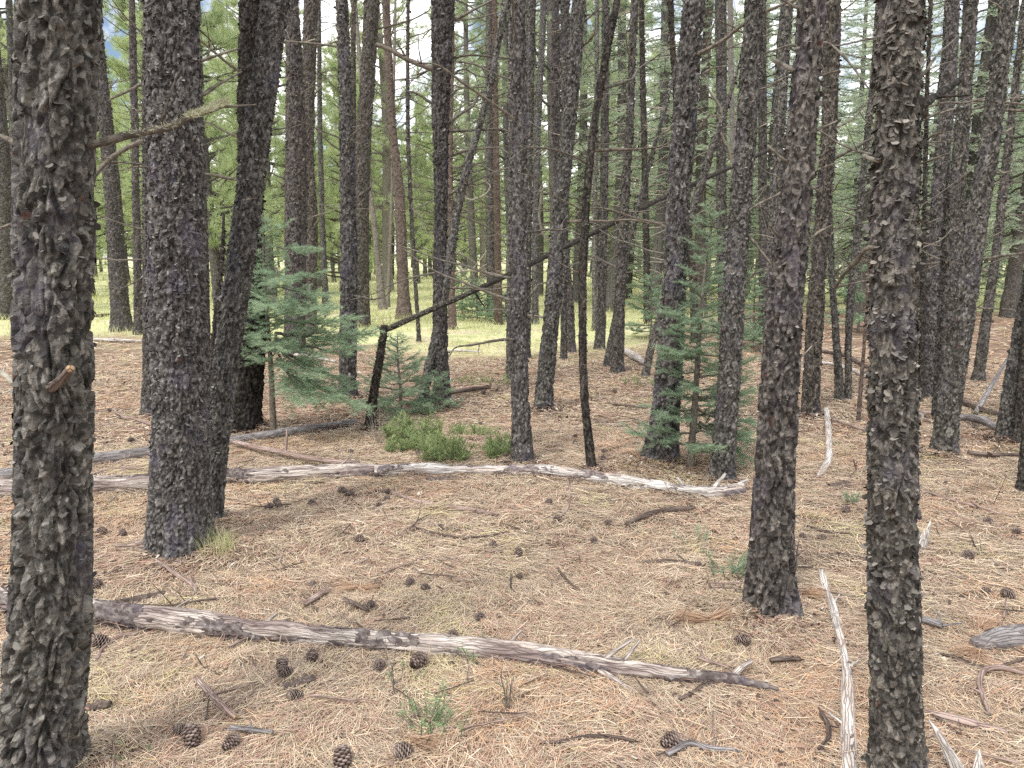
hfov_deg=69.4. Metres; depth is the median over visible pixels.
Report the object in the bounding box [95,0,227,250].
pine tree
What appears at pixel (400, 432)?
shrub
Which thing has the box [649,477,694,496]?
twig
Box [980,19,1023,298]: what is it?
spruce tree
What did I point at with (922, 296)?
pine tree
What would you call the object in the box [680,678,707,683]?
twig
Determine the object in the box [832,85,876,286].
pine tree
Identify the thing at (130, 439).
pine cone
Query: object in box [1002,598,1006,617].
twig
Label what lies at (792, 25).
pine tree
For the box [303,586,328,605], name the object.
fallen stick
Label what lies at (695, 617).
needle cluster
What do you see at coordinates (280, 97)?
pine tree
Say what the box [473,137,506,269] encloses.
pine tree
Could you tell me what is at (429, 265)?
pine tree
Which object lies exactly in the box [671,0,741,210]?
pine tree
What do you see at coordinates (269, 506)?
pine cone
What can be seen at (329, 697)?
twig
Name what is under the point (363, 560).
twig
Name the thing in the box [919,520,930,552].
wood splinter
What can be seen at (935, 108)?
spruce tree
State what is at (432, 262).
pine tree
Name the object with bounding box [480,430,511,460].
shrub
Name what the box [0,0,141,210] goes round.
pine tree
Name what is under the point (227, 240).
pine tree
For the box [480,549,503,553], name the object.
twig
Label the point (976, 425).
pine cone
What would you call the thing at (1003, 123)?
spruce tree
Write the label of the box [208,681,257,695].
twig
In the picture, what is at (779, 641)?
twig
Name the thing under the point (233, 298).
pine tree
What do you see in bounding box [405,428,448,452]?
shrub
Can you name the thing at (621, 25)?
spruce tree
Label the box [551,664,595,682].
twig
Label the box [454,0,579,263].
pine tree
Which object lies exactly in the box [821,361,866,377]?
fallen stick
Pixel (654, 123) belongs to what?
pine tree
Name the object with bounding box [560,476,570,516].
fallen stick
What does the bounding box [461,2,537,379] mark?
pine tree
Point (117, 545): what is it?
twig
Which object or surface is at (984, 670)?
fallen stick
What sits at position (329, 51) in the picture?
pine tree
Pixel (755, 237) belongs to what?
spruce tree
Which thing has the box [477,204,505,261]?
pine tree
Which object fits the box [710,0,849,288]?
spruce tree
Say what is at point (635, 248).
spruce tree
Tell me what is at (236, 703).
twig
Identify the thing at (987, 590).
pine cone
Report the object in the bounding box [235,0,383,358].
pine tree
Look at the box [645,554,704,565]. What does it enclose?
fallen stick
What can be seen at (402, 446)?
shrub
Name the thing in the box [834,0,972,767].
pine tree
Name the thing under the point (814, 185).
pine tree
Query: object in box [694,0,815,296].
spruce tree
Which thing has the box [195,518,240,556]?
grass tuft
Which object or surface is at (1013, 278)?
spruce tree
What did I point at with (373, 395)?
dead snag
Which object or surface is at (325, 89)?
pine tree
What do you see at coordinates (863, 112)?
pine tree
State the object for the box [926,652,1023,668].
fallen stick
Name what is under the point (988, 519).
pine cone
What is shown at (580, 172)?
spruce tree
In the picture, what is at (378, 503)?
pine cone
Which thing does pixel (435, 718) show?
seedling
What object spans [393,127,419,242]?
pine tree
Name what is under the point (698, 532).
fir seedling
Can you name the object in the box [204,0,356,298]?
pine tree
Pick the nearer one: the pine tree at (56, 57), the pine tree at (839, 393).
the pine tree at (56, 57)
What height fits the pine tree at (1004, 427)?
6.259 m
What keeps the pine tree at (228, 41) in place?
on the ground at (998, 349)
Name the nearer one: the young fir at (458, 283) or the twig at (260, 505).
the twig at (260, 505)
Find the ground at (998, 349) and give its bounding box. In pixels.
[0,257,1023,767]
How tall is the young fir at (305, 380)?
1.928 m
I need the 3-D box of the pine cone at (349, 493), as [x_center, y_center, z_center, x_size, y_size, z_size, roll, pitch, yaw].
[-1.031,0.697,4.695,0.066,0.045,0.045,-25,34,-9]
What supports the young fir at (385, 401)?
on the ground at (998, 349)
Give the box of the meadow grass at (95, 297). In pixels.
[0,269,1010,393]
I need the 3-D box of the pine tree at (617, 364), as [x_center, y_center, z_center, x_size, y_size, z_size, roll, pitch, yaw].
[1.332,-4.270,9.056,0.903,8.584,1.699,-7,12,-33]
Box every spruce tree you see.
[532,0,640,302]
[568,169,589,268]
[569,0,678,311]
[576,32,617,264]
[587,56,664,298]
[599,0,729,315]
[621,0,771,316]
[627,1,728,300]
[631,15,694,272]
[686,0,785,304]
[693,24,727,259]
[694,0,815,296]
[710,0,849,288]
[748,8,851,270]
[789,0,874,305]
[805,0,876,304]
[806,0,944,316]
[840,1,952,252]
[917,0,1014,307]
[919,44,990,292]
[920,0,1023,304]
[920,9,1023,317]
[969,0,1015,273]
[979,79,1023,299]
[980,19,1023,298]
[984,141,1023,278]
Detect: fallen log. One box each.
[0,418,356,478]
[0,454,377,500]
[0,585,778,705]
[374,463,748,499]
[969,623,1023,650]
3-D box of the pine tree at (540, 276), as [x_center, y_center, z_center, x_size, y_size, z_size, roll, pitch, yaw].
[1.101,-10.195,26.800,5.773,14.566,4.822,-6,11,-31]
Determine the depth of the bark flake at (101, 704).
2.49 m
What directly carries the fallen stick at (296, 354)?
on the ground at (998, 349)
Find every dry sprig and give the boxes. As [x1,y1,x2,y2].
[368,403,384,441]
[376,640,406,692]
[460,652,475,684]
[489,669,516,716]
[965,468,985,498]
[989,470,1013,503]
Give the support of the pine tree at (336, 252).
on the ground at (998, 349)
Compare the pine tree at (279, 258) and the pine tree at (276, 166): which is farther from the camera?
the pine tree at (279, 258)
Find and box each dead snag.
[209,214,226,382]
[363,320,391,428]
[931,163,950,419]
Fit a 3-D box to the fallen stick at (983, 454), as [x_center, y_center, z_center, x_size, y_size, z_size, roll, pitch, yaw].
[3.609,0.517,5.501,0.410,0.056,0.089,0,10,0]
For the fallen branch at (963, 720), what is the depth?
2.40 m
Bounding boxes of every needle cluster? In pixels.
[332,575,388,593]
[408,730,452,762]
[671,600,744,626]
[801,584,833,600]
[936,633,996,663]
[963,609,1009,629]
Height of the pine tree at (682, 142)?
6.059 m
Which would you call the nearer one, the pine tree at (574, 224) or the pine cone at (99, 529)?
the pine cone at (99, 529)
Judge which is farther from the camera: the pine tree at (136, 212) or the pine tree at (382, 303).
the pine tree at (382, 303)
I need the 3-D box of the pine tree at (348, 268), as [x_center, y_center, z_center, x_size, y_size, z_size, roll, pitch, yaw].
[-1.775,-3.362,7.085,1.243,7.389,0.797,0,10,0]
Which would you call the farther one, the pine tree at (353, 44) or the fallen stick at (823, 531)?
the pine tree at (353, 44)
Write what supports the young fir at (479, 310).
on the ground at (998, 349)
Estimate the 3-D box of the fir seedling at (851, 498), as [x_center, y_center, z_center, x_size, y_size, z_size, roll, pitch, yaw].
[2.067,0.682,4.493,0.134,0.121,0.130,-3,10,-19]
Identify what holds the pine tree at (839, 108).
on the ground at (998, 349)
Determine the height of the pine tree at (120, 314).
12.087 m
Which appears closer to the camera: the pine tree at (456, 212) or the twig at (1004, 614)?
the twig at (1004, 614)
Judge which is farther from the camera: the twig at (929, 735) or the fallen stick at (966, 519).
the fallen stick at (966, 519)
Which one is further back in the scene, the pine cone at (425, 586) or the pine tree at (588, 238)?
the pine tree at (588, 238)
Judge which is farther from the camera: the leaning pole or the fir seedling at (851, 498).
the leaning pole
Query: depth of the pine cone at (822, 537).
3.89 m
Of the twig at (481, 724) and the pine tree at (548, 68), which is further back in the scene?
the pine tree at (548, 68)
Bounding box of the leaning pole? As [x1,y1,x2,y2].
[974,356,1007,413]
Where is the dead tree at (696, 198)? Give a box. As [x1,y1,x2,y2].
[599,2,742,377]
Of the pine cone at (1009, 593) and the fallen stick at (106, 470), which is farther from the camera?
the fallen stick at (106, 470)
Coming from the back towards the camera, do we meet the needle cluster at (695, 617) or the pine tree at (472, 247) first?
the pine tree at (472, 247)
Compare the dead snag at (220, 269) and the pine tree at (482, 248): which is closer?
the dead snag at (220, 269)
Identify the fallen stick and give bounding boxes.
[93,338,141,341]
[93,467,147,473]
[95,621,137,659]
[112,589,174,602]
[113,408,150,425]
[127,541,142,547]
[155,558,197,593]
[193,675,238,719]
[226,721,273,733]
[294,353,336,361]
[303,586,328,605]
[343,595,373,610]
[370,487,498,515]
[407,522,434,528]
[411,525,509,538]
[448,349,481,352]
[451,383,491,393]
[509,574,543,604]
[542,732,642,743]
[556,567,579,590]
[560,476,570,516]
[607,403,647,408]
[624,348,643,364]
[624,503,695,525]
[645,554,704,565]
[666,738,740,756]
[678,677,719,700]
[694,646,734,667]
[701,494,732,505]
[769,655,804,661]
[803,523,855,534]
[817,707,838,749]
[819,551,864,558]
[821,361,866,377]
[822,350,869,367]
[831,418,865,429]
[919,410,968,414]
[920,488,1000,514]
[922,610,961,627]
[924,708,961,736]
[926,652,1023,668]
[936,504,979,520]
[959,413,995,429]
[962,399,997,414]
[965,664,1023,715]
[967,451,1019,456]
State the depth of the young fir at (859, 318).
14.59 m
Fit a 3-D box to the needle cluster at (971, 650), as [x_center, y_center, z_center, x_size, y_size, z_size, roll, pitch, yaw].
[1.715,1.007,2.787,0.172,0.072,0.231,0,10,0]
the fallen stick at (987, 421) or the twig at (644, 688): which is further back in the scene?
the fallen stick at (987, 421)
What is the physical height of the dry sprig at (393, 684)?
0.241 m
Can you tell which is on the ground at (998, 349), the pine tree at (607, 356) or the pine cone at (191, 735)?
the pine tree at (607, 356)
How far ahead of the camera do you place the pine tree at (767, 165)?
60.72 m
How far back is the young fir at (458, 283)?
19.89 m
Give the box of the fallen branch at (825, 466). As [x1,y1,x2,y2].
[816,406,832,477]
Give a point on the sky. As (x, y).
(419, 7)
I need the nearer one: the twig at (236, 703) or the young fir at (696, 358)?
the twig at (236, 703)
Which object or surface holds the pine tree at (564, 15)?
on the ground at (998, 349)
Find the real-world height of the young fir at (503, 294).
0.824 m
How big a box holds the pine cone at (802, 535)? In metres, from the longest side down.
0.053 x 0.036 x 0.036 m
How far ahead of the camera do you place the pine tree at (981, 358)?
8.71 m
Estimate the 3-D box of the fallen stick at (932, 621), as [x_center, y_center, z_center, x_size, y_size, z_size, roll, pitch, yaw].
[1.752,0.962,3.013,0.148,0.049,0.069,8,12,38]
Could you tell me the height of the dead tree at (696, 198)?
8.327 m
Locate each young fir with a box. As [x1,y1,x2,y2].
[241,213,386,429]
[355,332,444,420]
[425,371,465,409]
[447,265,489,314]
[455,278,505,321]
[486,289,506,318]
[620,202,761,471]
[625,272,684,338]
[710,268,765,348]
[824,241,867,331]
[826,255,867,298]
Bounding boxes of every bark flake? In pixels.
[86,700,111,711]
[283,674,315,689]
[426,475,456,481]
[827,481,850,487]
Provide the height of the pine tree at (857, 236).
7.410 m
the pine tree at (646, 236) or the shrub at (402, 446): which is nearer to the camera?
the shrub at (402, 446)
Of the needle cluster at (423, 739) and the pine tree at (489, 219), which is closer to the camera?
the needle cluster at (423, 739)
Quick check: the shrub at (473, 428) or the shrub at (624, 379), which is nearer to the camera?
the shrub at (473, 428)
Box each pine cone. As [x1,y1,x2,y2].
[91,633,109,648]
[93,579,102,589]
[95,527,106,535]
[118,528,126,537]
[127,437,134,441]
[173,723,185,736]
[182,722,201,750]
[221,733,240,751]
[264,503,273,509]
[272,497,280,503]
[276,656,288,668]
[277,665,293,678]
[286,688,303,701]
[306,648,318,663]
[307,499,315,505]
[307,580,316,587]
[333,743,352,767]
[337,486,347,493]
[344,490,354,496]
[354,534,364,543]
[365,600,375,608]
[371,579,383,587]
[372,658,385,670]
[375,501,381,507]
[384,488,390,494]
[393,741,412,760]
[405,577,414,586]
[409,651,427,669]
[420,583,430,591]
[436,523,444,530]
[447,629,457,634]
[474,612,484,621]
[488,541,496,548]
[514,547,522,556]
[514,573,522,578]
[544,498,551,504]
[553,515,560,520]
[590,536,597,543]
[604,519,611,525]
[660,730,681,749]
[663,455,670,463]
[693,560,701,565]
[734,634,750,644]
[799,532,806,541]
[817,534,826,540]
[841,505,850,513]
[961,549,974,559]
[971,423,978,428]
[980,586,991,595]
[983,517,994,524]
[1000,587,1015,599]
[1011,528,1021,534]
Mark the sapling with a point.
(859, 400)
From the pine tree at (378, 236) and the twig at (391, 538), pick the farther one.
the pine tree at (378, 236)
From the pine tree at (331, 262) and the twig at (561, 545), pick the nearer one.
the twig at (561, 545)
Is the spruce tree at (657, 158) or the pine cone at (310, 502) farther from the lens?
the spruce tree at (657, 158)
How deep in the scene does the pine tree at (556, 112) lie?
11.10 m
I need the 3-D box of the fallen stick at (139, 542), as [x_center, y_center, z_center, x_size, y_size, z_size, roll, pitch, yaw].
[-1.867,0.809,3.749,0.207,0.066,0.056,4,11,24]
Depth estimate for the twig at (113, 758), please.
2.18 m
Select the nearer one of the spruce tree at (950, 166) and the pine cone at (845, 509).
the pine cone at (845, 509)
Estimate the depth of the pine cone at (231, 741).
2.28 m
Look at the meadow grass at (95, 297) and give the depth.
19.67 m
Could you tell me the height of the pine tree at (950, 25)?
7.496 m
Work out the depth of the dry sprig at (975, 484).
4.67 m
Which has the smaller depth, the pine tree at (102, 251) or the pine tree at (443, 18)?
the pine tree at (443, 18)
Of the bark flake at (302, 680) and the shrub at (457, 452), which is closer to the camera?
the bark flake at (302, 680)
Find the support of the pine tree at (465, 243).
on the ground at (998, 349)
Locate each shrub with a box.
[378,410,447,443]
[382,434,409,452]
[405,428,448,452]
[412,423,476,462]
[446,419,504,438]
[457,372,510,386]
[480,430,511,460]
[621,374,653,385]
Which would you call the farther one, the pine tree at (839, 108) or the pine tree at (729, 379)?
the pine tree at (839, 108)
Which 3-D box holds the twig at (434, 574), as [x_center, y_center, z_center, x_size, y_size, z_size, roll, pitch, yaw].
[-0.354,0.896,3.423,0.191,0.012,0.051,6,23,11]
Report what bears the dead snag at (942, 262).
on the ground at (998, 349)
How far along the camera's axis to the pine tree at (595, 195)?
14.76 m
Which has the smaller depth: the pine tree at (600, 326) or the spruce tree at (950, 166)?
the pine tree at (600, 326)
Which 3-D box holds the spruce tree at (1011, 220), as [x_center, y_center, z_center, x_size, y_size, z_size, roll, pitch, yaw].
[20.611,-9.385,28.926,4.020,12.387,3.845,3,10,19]
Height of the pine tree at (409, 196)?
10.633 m
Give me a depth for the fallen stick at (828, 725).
2.33 m
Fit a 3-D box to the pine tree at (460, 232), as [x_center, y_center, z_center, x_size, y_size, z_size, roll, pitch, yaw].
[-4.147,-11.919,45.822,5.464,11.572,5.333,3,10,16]
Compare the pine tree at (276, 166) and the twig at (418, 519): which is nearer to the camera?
the twig at (418, 519)
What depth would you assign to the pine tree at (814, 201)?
38.24 m
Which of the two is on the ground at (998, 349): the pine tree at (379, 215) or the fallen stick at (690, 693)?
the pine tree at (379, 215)
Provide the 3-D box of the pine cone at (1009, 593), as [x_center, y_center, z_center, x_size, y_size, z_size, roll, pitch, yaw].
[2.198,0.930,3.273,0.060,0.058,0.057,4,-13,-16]
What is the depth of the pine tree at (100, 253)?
48.84 m
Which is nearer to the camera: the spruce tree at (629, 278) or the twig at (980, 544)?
the twig at (980, 544)
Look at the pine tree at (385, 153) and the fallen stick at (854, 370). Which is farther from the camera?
the pine tree at (385, 153)
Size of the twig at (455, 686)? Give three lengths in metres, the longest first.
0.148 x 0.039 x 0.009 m
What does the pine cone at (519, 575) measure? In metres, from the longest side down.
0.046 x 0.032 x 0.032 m
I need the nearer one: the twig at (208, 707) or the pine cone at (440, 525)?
the twig at (208, 707)
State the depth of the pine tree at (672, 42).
12.17 m
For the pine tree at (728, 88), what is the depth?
33.36 m
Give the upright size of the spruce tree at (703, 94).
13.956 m
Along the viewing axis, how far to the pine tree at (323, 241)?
19.04 m
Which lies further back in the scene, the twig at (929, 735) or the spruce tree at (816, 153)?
the spruce tree at (816, 153)
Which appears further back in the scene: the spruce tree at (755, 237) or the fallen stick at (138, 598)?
the spruce tree at (755, 237)
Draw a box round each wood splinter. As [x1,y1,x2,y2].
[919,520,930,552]
[928,718,984,767]
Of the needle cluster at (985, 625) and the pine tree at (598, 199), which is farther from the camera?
the pine tree at (598, 199)
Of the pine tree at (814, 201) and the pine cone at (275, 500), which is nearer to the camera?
the pine cone at (275, 500)
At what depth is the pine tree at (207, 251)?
7.11 m
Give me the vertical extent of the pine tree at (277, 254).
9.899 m
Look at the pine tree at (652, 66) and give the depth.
37.48 m
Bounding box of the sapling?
[818,26,984,422]
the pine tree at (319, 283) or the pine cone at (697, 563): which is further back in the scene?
the pine tree at (319, 283)
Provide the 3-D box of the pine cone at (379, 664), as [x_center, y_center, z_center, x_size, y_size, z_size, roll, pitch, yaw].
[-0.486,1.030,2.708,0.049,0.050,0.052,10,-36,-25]
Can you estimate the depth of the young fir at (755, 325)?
12.02 m
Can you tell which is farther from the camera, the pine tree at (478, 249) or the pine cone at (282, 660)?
the pine tree at (478, 249)
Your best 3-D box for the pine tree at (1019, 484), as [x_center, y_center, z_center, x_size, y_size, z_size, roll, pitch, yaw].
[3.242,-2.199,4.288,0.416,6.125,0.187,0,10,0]
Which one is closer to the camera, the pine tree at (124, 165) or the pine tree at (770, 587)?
the pine tree at (770, 587)
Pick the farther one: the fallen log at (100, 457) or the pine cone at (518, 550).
the fallen log at (100, 457)
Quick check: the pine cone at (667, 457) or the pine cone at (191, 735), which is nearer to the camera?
the pine cone at (191, 735)
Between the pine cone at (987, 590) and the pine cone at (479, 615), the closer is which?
the pine cone at (479, 615)
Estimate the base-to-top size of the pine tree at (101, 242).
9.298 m
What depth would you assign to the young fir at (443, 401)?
7.40 m
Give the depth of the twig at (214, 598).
3.19 m
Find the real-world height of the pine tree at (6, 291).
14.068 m
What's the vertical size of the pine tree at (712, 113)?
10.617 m
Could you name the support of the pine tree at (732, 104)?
on the ground at (998, 349)
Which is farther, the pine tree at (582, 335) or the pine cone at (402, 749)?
the pine tree at (582, 335)
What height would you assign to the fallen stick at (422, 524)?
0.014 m
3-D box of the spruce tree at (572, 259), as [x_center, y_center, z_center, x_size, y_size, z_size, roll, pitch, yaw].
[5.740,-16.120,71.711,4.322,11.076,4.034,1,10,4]
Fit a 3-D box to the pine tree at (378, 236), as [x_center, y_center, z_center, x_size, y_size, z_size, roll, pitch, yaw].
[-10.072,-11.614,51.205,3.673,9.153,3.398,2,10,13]
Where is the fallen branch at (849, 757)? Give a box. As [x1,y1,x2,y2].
[815,569,858,767]
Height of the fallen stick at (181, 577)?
0.053 m
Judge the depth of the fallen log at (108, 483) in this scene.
4.96 m
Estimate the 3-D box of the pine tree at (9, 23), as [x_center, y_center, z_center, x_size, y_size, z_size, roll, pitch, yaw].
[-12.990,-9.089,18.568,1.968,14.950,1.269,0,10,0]
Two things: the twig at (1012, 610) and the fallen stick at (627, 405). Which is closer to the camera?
the twig at (1012, 610)
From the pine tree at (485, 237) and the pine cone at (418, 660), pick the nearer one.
the pine cone at (418, 660)
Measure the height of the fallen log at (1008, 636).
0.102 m
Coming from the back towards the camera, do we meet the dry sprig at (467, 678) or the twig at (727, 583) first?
the twig at (727, 583)
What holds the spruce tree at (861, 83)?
on the ground at (998, 349)
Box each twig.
[104,563,126,575]
[112,737,114,767]
[114,544,143,547]
[143,579,216,605]
[191,647,219,674]
[199,690,253,728]
[205,687,217,719]
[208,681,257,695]
[211,582,248,583]
[228,637,247,647]
[234,492,290,508]
[253,558,303,573]
[258,555,284,566]
[310,688,376,702]
[313,415,345,428]
[347,557,369,569]
[370,530,406,545]
[374,617,409,620]
[383,554,429,573]
[409,499,430,527]
[417,572,453,579]
[432,679,473,692]
[460,709,534,728]
[475,704,526,713]
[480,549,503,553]
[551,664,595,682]
[556,535,566,555]
[615,758,625,767]
[633,674,648,692]
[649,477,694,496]
[669,598,689,626]
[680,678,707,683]
[707,709,718,754]
[710,582,743,583]
[714,583,742,589]
[761,632,791,649]
[850,459,856,477]
[925,724,948,737]
[956,746,1018,764]
[965,521,993,560]
[1000,608,1023,611]
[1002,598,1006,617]
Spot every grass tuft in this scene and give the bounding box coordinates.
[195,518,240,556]
[249,681,337,748]
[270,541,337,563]
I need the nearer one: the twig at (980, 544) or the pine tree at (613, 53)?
the twig at (980, 544)
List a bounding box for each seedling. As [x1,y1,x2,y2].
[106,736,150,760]
[385,659,424,683]
[395,678,458,740]
[433,704,474,741]
[453,631,484,664]
[670,523,711,546]
[701,543,746,578]
[842,490,862,504]
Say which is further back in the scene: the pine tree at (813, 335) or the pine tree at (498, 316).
the pine tree at (498, 316)
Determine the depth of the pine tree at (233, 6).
39.51 m
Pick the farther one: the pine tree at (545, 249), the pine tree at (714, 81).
the pine tree at (545, 249)
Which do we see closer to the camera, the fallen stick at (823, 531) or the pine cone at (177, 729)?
the pine cone at (177, 729)
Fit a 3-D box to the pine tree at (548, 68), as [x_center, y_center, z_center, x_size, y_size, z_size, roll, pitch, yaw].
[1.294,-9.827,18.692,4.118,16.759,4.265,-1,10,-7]
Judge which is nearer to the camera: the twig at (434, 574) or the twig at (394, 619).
the twig at (394, 619)
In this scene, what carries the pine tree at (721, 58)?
on the ground at (998, 349)
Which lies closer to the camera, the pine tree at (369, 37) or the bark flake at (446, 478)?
the bark flake at (446, 478)
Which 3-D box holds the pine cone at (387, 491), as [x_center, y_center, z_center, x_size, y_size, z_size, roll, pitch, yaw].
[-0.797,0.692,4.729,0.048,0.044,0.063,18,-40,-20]
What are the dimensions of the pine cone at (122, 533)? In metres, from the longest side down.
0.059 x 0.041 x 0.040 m
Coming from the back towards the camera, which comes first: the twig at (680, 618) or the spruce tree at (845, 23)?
the spruce tree at (845, 23)
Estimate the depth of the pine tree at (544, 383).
7.00 m
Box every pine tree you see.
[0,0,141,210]
[0,0,255,767]
[0,48,12,319]
[5,0,13,169]
[5,15,129,240]
[92,105,132,295]
[93,167,105,277]
[94,2,214,248]
[94,61,141,283]
[94,107,141,260]
[94,129,141,256]
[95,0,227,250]
[95,4,237,416]
[95,24,141,331]
[95,187,106,271]
[96,199,104,256]
[98,0,284,311]
[101,0,233,349]
[103,0,142,334]
[107,6,271,232]
[131,0,291,432]
[141,0,241,563]
[201,0,315,215]
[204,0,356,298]
[205,0,283,241]
[209,0,289,523]
[209,142,227,268]
[214,133,233,257]
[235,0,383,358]
[271,39,330,236]
[272,90,339,289]
[272,92,284,258]
[272,166,284,258]
[272,176,284,259]
[273,215,284,267]
[275,0,372,334]
[275,0,391,397]
[277,0,360,313]
[281,39,389,277]
[314,0,431,327]
[314,55,338,197]
[315,3,392,236]
[316,130,373,282]
[317,0,433,291]
[326,206,340,271]
[327,2,402,309]
[331,92,395,280]
[333,0,539,329]
[349,0,394,185]
[350,0,565,400]
[371,0,431,318]
[371,113,421,278]
[371,165,381,261]
[373,161,395,274]
[375,0,529,402]
[377,90,458,283]
[381,0,416,306]
[384,0,469,342]
[387,0,579,464]
[392,99,480,259]
[393,0,504,285]
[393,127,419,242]
[402,126,466,276]
[404,113,463,275]
[406,137,468,277]
[423,0,503,297]
[424,0,548,324]
[453,0,536,308]
[453,0,548,259]
[453,42,505,279]
[453,160,485,273]
[453,176,485,272]
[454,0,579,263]
[461,0,611,296]
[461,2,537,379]
[465,0,570,359]
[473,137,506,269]
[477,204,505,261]
[485,176,506,272]
[487,0,551,324]
[487,0,695,410]
[491,0,639,314]
[506,0,678,467]
[528,0,625,359]
[531,0,579,352]
[531,142,549,246]
[537,0,648,330]
[542,29,640,281]
[543,171,573,262]
[548,1,656,278]
[564,0,665,374]
[569,0,671,283]
[570,175,576,266]
[573,0,644,349]
[573,122,592,273]
[577,0,742,324]
[578,0,850,463]
[602,20,729,367]
[634,41,672,260]
[639,61,667,254]
[652,39,757,288]
[662,0,722,342]
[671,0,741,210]
[695,0,778,339]
[695,0,859,380]
[706,6,767,226]
[707,0,837,484]
[725,0,978,415]
[726,0,807,336]
[727,0,757,268]
[741,0,873,623]
[750,0,871,401]
[750,24,774,272]
[755,74,773,273]
[768,10,840,181]
[807,90,844,274]
[809,136,843,262]
[811,107,848,273]
[813,25,934,230]
[814,124,856,278]
[829,1,947,400]
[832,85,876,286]
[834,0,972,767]
[857,0,1023,400]
[919,0,1023,406]
[920,0,1023,382]
[920,0,1023,398]
[928,0,1023,455]
[981,123,1018,280]
[983,83,1023,283]
[993,51,1023,440]
[1010,285,1023,443]
[1014,403,1023,494]
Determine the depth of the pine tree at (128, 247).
46.22 m
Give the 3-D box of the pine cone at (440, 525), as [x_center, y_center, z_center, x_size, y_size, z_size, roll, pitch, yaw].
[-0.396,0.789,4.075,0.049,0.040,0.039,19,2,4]
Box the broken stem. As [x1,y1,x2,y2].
[377,119,840,331]
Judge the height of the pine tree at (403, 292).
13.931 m
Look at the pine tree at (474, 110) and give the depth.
35.65 m
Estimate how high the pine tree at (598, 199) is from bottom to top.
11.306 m
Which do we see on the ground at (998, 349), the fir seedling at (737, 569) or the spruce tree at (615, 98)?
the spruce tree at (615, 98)
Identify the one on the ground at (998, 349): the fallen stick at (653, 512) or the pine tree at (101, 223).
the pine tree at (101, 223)
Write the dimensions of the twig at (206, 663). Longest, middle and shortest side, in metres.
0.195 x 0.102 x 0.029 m
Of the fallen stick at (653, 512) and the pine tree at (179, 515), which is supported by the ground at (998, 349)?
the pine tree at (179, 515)
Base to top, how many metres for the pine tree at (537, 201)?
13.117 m
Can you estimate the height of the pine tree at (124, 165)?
14.796 m
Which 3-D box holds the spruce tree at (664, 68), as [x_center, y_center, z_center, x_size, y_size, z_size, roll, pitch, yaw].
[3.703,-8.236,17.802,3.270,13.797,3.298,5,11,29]
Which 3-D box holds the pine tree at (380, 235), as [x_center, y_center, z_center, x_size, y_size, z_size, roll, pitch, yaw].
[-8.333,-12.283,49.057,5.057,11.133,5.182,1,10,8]
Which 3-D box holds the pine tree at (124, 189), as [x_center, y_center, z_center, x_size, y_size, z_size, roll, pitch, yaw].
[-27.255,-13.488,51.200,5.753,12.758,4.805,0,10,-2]
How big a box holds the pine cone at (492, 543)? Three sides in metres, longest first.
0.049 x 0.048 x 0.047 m
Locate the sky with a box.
[0,0,1023,257]
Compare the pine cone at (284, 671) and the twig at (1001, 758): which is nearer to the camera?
the twig at (1001, 758)
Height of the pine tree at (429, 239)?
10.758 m
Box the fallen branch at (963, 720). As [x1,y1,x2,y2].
[924,709,1006,733]
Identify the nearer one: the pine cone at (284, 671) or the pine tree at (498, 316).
the pine cone at (284, 671)
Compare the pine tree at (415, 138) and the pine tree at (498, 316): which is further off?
the pine tree at (415, 138)
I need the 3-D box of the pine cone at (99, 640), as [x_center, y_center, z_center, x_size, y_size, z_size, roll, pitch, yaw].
[-1.614,1.008,2.894,0.076,0.062,0.061,36,8,-37]

